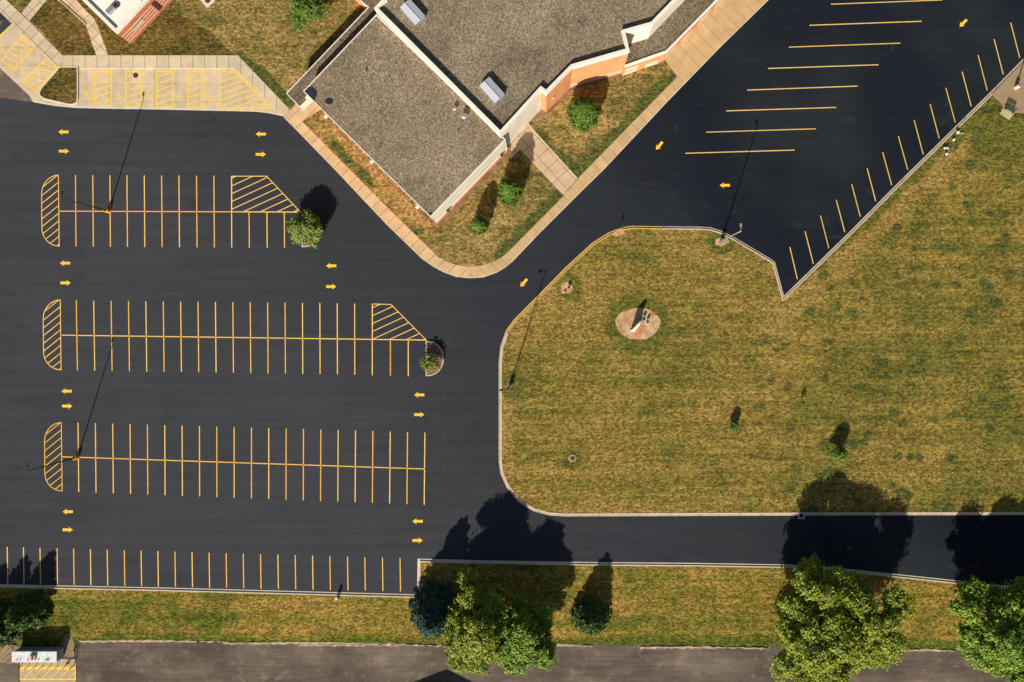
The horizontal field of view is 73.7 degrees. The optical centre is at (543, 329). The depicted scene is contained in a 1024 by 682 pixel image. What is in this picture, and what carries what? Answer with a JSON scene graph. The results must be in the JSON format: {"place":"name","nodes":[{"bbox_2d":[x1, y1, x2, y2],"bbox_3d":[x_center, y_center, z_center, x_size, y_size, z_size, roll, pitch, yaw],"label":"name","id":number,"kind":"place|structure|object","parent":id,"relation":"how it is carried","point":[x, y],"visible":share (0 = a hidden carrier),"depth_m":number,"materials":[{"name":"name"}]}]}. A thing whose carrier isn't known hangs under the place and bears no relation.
{"place":"outdoors","nodes":[
{"label":"outdoors","id":0,"kind":"place"},
{"bbox_2d":[0,13,11,33],"bbox_3d":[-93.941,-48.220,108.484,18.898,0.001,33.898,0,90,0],"label":"old asphalt apron","id":1,"kind":"object","parent":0,"point":[5,23],"visible":1,"depth_m":108.48,"materials":[{"name":"grey asphalt"}]},
{"bbox_2d":[0,68,32,101],"bbox_3d":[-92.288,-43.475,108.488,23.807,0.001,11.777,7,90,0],"label":"old asphalt apron","id":2,"kind":"object","parent":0,"point":[10,88],"visible":1,"depth_m":108.49,"materials":[{"name":"grey asphalt"}]},
{"bbox_2d":[0,0,62,65],"bbox_3d":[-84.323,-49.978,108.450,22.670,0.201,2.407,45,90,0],"label":"pavement","id":3,"kind":"structure","parent":0,"point":[29,30],"depth_m":108.35,"materials":[{"name":"concrete"}]},
{"bbox_2d":[22,0,45,19],"bbox_3d":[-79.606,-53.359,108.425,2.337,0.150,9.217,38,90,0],"label":"pavement","id":4,"kind":"structure","parent":0,"point":[32,8],"depth_m":108.35,"materials":[{"name":"concrete"}]},
{"bbox_2d":[40,67,76,103],"bbox_3d":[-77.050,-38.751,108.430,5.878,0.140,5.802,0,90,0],"label":"lawn","id":5,"kind":"structure","parent":0,"point":[60,85],"depth_m":108.36,"materials":[{"name":"green plant"}]},
{"bbox_2d":[31,0,95,54],"bbox_3d":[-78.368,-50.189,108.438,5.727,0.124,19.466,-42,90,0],"label":"lawn","id":6,"kind":"structure","parent":0,"point":[62,28],"depth_m":108.38,"materials":[{"name":"green plant"}]},
{"bbox_2d":[58,0,107,54],"bbox_3d":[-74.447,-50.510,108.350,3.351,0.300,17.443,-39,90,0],"label":"pavement","id":7,"kind":"structure","parent":0,"point":[76,8],"depth_m":108.35,"materials":[{"name":"concrete"}]},
{"bbox_2d":[0,24,282,115],"bbox_3d":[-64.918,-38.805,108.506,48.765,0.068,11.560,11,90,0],"label":"bay pavement","id":8,"kind":"structure","parent":0,"point":[28,67],"depth_m":108.48,"materials":[{"name":"concrete"}]},
{"bbox_2d":[39,66,78,104],"bbox_3d":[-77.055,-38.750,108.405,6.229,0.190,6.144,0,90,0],"label":"kerb","id":9,"kind":"structure","parent":8,"relation":"on","point":[76,102],"depth_m":108.31,"materials":[{"name":"beige concrete"}]},
{"bbox_2d":[78,0,233,54],"bbox_3d":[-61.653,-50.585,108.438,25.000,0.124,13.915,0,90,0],"label":"lawn","id":10,"kind":"structure","parent":0,"point":[168,30],"depth_m":108.38,"materials":[{"name":"green plant"}]},
{"bbox_2d":[82,0,171,43],"bbox_3d":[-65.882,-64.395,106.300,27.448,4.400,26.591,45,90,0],"label":"white roofed building","id":11,"kind":"structure","parent":10,"relation":"on","point":[130,21],"depth_m":104.70,"materials":[{"name":"red brick"}]},
{"bbox_2d":[63,55,290,115],"bbox_3d":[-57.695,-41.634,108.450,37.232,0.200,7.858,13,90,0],"label":"pavement","id":12,"kind":"structure","parent":0,"point":[237,63],"depth_m":108.35,"materials":[{"name":"concrete"}]},
{"bbox_2d":[9,0,364,109],"bbox_3d":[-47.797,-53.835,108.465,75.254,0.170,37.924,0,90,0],"label":"lawn","id":13,"kind":"structure","parent":0,"point":[270,48],"depth_m":108.38,"materials":[{"name":"green plant"}]},
{"bbox_2d":[201,0,214,6],"bbox_3d":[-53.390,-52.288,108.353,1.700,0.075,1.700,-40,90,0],"label":"manhole","id":14,"kind":"object","parent":13,"relation":"on","point":[207,3],"visible":1,"depth_m":108.33,"materials":[{"name":"concrete"}]},
{"bbox_2d":[291,0,329,32],"bbox_3d":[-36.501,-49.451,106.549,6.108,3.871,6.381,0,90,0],"label":"leafy tree","id":15,"kind":"object","parent":13,"relation":"on","point":[307,9],"visible":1,"depth_m":105.61,"materials":[{"name":"green plant"}]},
{"bbox_2d":[0,0,577,593],"bbox_3d":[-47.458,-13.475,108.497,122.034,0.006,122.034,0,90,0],"label":"parking lot","id":16,"kind":"structure","parent":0,"point":[212,376],"depth_m":108.50,"materials":[{"name":"black asphalt"}]},
{"bbox_2d":[26,455,78,470],"bbox_3d":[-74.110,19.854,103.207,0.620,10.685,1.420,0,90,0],"label":"lamp post","id":17,"kind":"object","parent":16,"relation":"on","point":[72,458],"visible":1,"depth_m":103.71,"materials":[{"name":"black metal"}]},
{"bbox_2d":[61,191,110,212],"bbox_3d":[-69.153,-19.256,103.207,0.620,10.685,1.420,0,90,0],"label":"lamp post","id":18,"kind":"object","parent":16,"relation":"on","point":[106,210],"visible":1,"depth_m":104.70,"materials":[{"name":"black metal"}]},
{"bbox_2d":[426,341,443,375],"bbox_3d":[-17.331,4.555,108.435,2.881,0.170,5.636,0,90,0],"label":"island kerb","id":19,"kind":"structure","parent":16,"relation":"on","point":[433,348],"depth_m":108.39,"materials":[{"name":"concrete"}]},
{"bbox_2d":[419,354,440,371],"bbox_3d":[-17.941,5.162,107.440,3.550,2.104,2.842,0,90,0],"label":"young tree","id":20,"kind":"object","parent":19,"relation":"on","point":[432,361],"visible":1,"depth_m":106.83,"materials":[{"name":"green plant"}]},
{"bbox_2d":[303,61,676,266],"bbox_3d":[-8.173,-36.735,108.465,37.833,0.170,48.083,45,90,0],"label":"lawn","id":21,"kind":"structure","parent":0,"point":[625,101],"depth_m":108.38,"materials":[{"name":"green plant"}]},
{"bbox_2d":[318,111,437,228],"bbox_3d":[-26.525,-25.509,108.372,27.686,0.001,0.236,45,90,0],"label":"mulch bed","id":22,"kind":"object","parent":21,"relation":"on","point":[399,191],"visible":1,"depth_m":108.37,"materials":[{"name":"brown soil"}]},
{"bbox_2d":[438,151,510,227],"bbox_3d":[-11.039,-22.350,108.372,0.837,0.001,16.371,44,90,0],"label":"mulch bed","id":23,"kind":"object","parent":21,"relation":"on","point":[463,200],"visible":1,"depth_m":108.37,"materials":[{"name":"brown soil"}]},
{"bbox_2d":[470,215,488,234],"bbox_3d":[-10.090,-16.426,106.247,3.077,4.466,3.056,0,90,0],"label":"evergreen shrub","id":24,"kind":"object","parent":21,"relation":"on","point":[479,224],"visible":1,"depth_m":105.31,"materials":[{"name":"green plant"}]},
{"bbox_2d":[497,178,522,204],"bbox_3d":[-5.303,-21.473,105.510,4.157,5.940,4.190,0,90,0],"label":"evergreen shrub","id":25,"kind":"object","parent":21,"relation":"on","point":[509,191],"visible":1,"depth_m":104.22,"materials":[{"name":"green plant"}]},
{"bbox_2d":[566,95,602,131],"bbox_3d":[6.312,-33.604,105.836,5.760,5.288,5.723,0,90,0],"label":"evergreen shrub","id":26,"kind":"object","parent":21,"relation":"on","point":[586,111],"visible":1,"depth_m":104.62,"materials":[{"name":"green plant"}]},
{"bbox_2d":[532,62,663,119],"bbox_3d":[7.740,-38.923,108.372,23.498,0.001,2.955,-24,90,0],"label":"mulch bed","id":27,"kind":"object","parent":21,"relation":"on","point":[542,113],"visible":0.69,"depth_m":108.37,"materials":[{"name":"brown soil"}]},
{"bbox_2d":[0,562,1003,650],"bbox_3d":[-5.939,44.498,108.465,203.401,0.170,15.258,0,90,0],"label":"lawn","id":28,"kind":"structure","parent":0,"point":[698,606],"depth_m":108.38,"materials":[{"name":"green plant"}]},
{"bbox_2d":[0,605,28,648],"bbox_3d":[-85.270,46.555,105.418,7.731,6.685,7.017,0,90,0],"label":"conifer tree","id":29,"kind":"object","parent":28,"relation":"on","point":[8,636],"visible":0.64,"depth_m":106.41,"materials":[{"name":"green plant"}]},
{"bbox_2d":[4,589,54,631],"bbox_3d":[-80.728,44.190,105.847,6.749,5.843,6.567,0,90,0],"label":"conifer tree","id":30,"kind":"object","parent":28,"relation":"on","point":[26,611],"visible":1,"depth_m":106.34,"materials":[{"name":"green plant"}]},
{"bbox_2d":[408,578,459,637],"bbox_3d":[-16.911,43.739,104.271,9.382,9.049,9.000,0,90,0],"label":"spruce tree","id":31,"kind":"object","parent":28,"relation":"on","point":[431,608],"visible":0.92,"depth_m":104.88,"materials":[{"name":"green plant"}]},
{"bbox_2d":[442,566,511,675],"bbox_3d":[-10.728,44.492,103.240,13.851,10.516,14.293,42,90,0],"label":"broad tree","id":32,"kind":"object","parent":28,"relation":"on","point":[473,637],"visible":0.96,"depth_m":101.41,"materials":[{"name":"green plant"}]},
{"bbox_2d":[493,593,556,675],"bbox_3d":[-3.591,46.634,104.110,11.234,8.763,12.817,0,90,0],"label":"broad tree","id":33,"kind":"object","parent":28,"relation":"on","point":[526,642],"visible":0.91,"depth_m":101.85,"materials":[{"name":"green plant"}]},
{"bbox_2d":[569,594,611,636],"bbox_3d":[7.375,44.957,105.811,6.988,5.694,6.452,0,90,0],"label":"conifer tree","id":34,"kind":"object","parent":28,"relation":"on","point":[590,617],"visible":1,"depth_m":106.13,"materials":[{"name":"green plant"}]},
{"bbox_2d":[769,554,915,681],"bbox_3d":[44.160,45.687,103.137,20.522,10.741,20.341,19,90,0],"label":"broad tree","id":35,"kind":"object","parent":28,"relation":"on","point":[849,637],"visible":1,"depth_m":100.55,"materials":[{"name":"green plant"}]},
{"bbox_2d":[947,575,1023,681],"bbox_3d":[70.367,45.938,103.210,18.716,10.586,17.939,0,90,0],"label":"broad tree","id":36,"kind":"object","parent":28,"relation":"on","point":[997,648],"visible":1,"depth_m":101.51,"materials":[{"name":"green plant"}]},
{"bbox_2d":[286,0,721,223],"bbox_3d":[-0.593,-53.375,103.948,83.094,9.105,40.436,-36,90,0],"label":"school building","id":37,"kind":"structure","parent":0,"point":[431,108],"depth_m":101.55,"materials":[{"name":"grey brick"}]},
{"bbox_2d":[0,640,1013,681],"bbox_3d":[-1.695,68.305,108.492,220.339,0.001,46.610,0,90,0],"label":"gravel road","id":38,"kind":"structure","parent":0,"point":[168,662],"depth_m":108.49,"materials":[{"name":"grey gravel"}]},
{"bbox_2d":[0,644,19,662],"bbox_3d":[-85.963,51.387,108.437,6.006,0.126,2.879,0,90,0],"label":"bare soil","id":39,"kind":"structure","parent":38,"relation":"on","point":[12,647],"depth_m":108.37,"materials":[{"name":"beige soil"}]},
{"bbox_2d":[6,659,19,663],"bbox_3d":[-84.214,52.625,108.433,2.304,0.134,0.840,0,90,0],"label":"bare soil","id":40,"kind":"structure","parent":38,"relation":"on","point":[9,662],"depth_m":108.37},
{"bbox_2d":[11,647,63,661],"bbox_3d":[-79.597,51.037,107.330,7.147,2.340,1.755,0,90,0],"label":"utility shed","id":41,"kind":"structure","parent":38,"relation":"on","point":[38,654],"depth_m":106.60,"materials":[{"name":"grey metal"}]},
{"bbox_2d":[19,659,75,681],"bbox_3d":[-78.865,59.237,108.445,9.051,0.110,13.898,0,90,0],"label":"concrete pad","id":42,"kind":"object","parent":38,"relation":"on","point":[45,674],"visible":0.94,"depth_m":108.44,"materials":[{"name":"concrete"}]},
{"bbox_2d":[60,633,74,658],"bbox_3d":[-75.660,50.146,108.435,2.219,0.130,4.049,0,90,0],"label":"bare soil","id":43,"kind":"structure","parent":38,"relation":"on","point":[67,643],"depth_m":108.37,"materials":[{"name":"brown soil"}]},
{"bbox_2d":[79,640,223,642],"bbox_3d":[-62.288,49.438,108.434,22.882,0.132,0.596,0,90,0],"label":"grit edge","id":44,"kind":"object","parent":38,"relation":"on","point":[136,641],"visible":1,"depth_m":108.37,"materials":[{"name":"beige gravel"}]},
{"bbox_2d":[224,642,404,644],"bbox_3d":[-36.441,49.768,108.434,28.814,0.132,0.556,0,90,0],"label":"grit edge","id":45,"kind":"object","parent":38,"relation":"on","point":[283,643],"visible":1,"depth_m":108.37,"materials":[{"name":"beige gravel"}]},
{"bbox_2d":[298,644,442,647],"bbox_3d":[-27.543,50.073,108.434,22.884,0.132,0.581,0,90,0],"label":"grit edge","id":46,"kind":"object","parent":38,"relation":"on","point":[362,645],"visible":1,"depth_m":108.37,"materials":[{"name":"beige gravel"}]},
{"bbox_2d":[557,644,591,646],"bbox_3d":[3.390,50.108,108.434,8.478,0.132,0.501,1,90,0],"label":"grit edge","id":47,"kind":"object","parent":38,"relation":"on","point":[563,645],"visible":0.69,"depth_m":108.37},
{"bbox_2d":[640,646,764,649],"bbox_3d":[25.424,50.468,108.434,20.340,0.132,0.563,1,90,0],"label":"grit edge","id":48,"kind":"object","parent":38,"relation":"on","point":[684,647],"visible":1,"depth_m":108.37,"materials":[{"name":"beige gravel"}]},
{"bbox_2d":[904,648,954,651],"bbox_3d":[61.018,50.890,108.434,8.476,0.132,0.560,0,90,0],"label":"grit edge","id":49,"kind":"object","parent":38,"relation":"on","point":[928,649],"visible":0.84,"depth_m":108.37,"materials":[{"name":"beige concrete"}]},
{"bbox_2d":[284,0,767,277],"bbox_3d":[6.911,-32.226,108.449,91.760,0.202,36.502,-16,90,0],"label":"pavement","id":50,"kind":"structure","parent":0,"point":[296,116],"depth_m":108.36,"materials":[{"name":"beige concrete"}]},
{"bbox_2d":[510,123,576,194],"bbox_3d":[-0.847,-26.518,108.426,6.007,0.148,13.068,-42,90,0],"label":"pavement","id":51,"kind":"structure","parent":0,"point":[541,155],"depth_m":108.35,"materials":[{"name":"beige concrete"}]},
{"bbox_2d":[469,0,766,276],"bbox_3d":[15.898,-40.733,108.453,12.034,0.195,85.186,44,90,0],"label":"pavement","id":52,"kind":"structure","parent":0,"point":[711,33],"depth_m":108.36,"materials":[{"name":"beige concrete"}]},
{"bbox_2d":[502,95,1023,512],"bbox_3d":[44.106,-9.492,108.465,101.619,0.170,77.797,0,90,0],"label":"lawn","id":53,"kind":"structure","parent":0,"point":[884,341],"depth_m":108.38,"materials":[{"name":"green plant"}]},
{"bbox_2d":[561,282,572,293],"bbox_3d":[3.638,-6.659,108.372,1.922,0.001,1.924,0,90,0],"label":"mulch bed","id":54,"kind":"object","parent":53,"relation":"on","point":[564,285],"visible":1,"depth_m":108.37,"materials":[{"name":"brown soil"}]},
{"bbox_2d":[568,454,575,461],"bbox_3d":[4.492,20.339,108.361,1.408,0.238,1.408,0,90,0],"label":"manhole","id":55,"kind":"object","parent":53,"relation":"on","point":[571,457],"visible":1,"depth_m":108.26,"materials":[{"name":"concrete"}]},
{"bbox_2d":[612,228,624,236],"bbox_3d":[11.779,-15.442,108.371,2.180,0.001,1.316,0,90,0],"label":"mulch bed","id":56,"kind":"object","parent":53,"relation":"on","point":[619,233],"visible":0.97,"depth_m":108.37,"materials":[{"name":"brown soil"}]},
{"bbox_2d":[615,308,660,338],"bbox_3d":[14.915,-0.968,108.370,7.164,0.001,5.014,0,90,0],"label":"mulch bed","id":57,"kind":"object","parent":53,"relation":"on","point":[626,321],"visible":1,"depth_m":108.37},
{"bbox_2d":[630,319,641,331],"bbox_3d":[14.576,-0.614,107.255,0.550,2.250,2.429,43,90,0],"label":"monument","id":58,"kind":"object","parent":57,"relation":"on","point":[635,326],"visible":1,"depth_m":106.40,"materials":[{"name":"white stone"}]},
{"bbox_2d":[715,238,728,245],"bbox_3d":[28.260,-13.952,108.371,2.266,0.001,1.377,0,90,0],"label":"mulch bed","id":59,"kind":"object","parent":53,"relation":"on","point":[719,243],"visible":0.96,"depth_m":108.37,"materials":[{"name":"brown soil"}]},
{"bbox_2d":[720,223,741,242],"bbox_3d":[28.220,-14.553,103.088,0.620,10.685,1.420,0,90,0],"label":"lamp post","id":60,"kind":"object","parent":53,"relation":"on","point":[722,240],"visible":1,"depth_m":103.89,"materials":[{"name":"grey metal"}]},
{"bbox_2d":[728,420,738,433],"bbox_3d":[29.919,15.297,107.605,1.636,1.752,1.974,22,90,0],"label":"sapling","id":61,"kind":"object","parent":53,"relation":"on","point":[734,427],"visible":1,"depth_m":107.05,"materials":[{"name":"green plant"}]},
{"bbox_2d":[828,446,849,462],"bbox_3d":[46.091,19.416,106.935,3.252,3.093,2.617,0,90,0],"label":"sapling","id":62,"kind":"object","parent":53,"relation":"on","point":[838,453],"visible":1,"depth_m":106.30,"materials":[{"name":"green plant"}]},
{"bbox_2d":[1000,107,1013,119],"bbox_3d":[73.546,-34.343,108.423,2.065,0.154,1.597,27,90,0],"label":"bench pad","id":63,"kind":"object","parent":53,"relation":"on","point":[1007,114],"visible":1,"depth_m":108.35,"materials":[{"name":"concrete"}]},
{"bbox_2d":[1004,104,1017,113],"bbox_3d":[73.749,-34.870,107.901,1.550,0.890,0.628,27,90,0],"label":"park bench","id":64,"kind":"object","parent":63,"relation":"on","point":[1007,107],"visible":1,"depth_m":107.88,"materials":[{"name":"grey metal"}]},
{"bbox_2d":[525,0,1023,307],"bbox_3d":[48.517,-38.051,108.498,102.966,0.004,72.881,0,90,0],"label":"side parking lot","id":65,"kind":"structure","parent":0,"point":[799,140],"depth_m":108.50,"materials":[{"name":"black asphalt"}]},
{"bbox_2d":[506,226,660,331],"bbox_3d":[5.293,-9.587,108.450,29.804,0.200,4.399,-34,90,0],"label":"yellow kerb","id":66,"kind":"structure","parent":65,"relation":"on","point":[565,269],"depth_m":108.48,"materials":[{"name":"paint"}]},
{"bbox_2d":[661,58,1023,300],"bbox_3d":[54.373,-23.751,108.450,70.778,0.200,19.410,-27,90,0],"label":"kerb","id":67,"kind":"structure","parent":65,"relation":"on","point":[885,197],"depth_m":108.48,"materials":[{"name":"concrete"}]},
{"bbox_2d":[525,506,1023,585],"bbox_3d":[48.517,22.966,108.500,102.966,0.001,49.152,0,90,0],"label":"driveway","id":68,"kind":"structure","parent":0,"point":[988,549],"depth_m":108.50,"materials":[{"name":"black asphalt"}]},
{"bbox_2d":[0,559,1007,597],"bbox_3d":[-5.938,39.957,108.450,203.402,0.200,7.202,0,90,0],"label":"kerb","id":69,"kind":"structure","parent":68,"relation":"on","point":[455,561],"depth_m":108.48,"materials":[{"name":"concrete"}]},
{"bbox_2d":[499,331,1023,516],"bbox_3d":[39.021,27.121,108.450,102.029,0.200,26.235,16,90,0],"label":"kerb","id":70,"kind":"structure","parent":68,"relation":"on","point":[695,514],"depth_m":108.48,"materials":[{"name":"concrete"}]},
{"bbox_2d":[798,512,804,518],"bbox_3d":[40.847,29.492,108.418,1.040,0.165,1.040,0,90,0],"label":"storm drain","id":71,"kind":"object","parent":68,"relation":"on","point":[801,515],"visible":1,"depth_m":108.33,"materials":[{"name":"grey metal"}]},
{"bbox_2d":[992,62,1023,112],"bbox_3d":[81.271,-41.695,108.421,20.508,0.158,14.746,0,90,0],"label":"plaza","id":72,"kind":"structure","parent":0,"point":[1005,93],"depth_m":108.34,"materials":[{"name":"concrete"}]},
{"bbox_2d":[1014,83,1023,89],"bbox_3d":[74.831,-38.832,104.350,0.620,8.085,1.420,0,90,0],"label":"lamp post","id":73,"kind":"object","parent":72,"relation":"on","point":[1017,86],"visible":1,"depth_m":107.52,"materials":[{"name":"grey metal"}]},
{"bbox_3d":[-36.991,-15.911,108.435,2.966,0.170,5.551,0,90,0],"label":"island kerb","id":74,"kind":"structure","parent":0,"visible":0},
{"bbox_2d":[286,208,322,248],"bbox_3d":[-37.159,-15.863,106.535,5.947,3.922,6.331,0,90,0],"label":"ornamental tree","id":75,"kind":"object","parent":74,"relation":"on","point":[304,227],"visible":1,"depth_m":105.65,"materials":[{"name":"green plant"}]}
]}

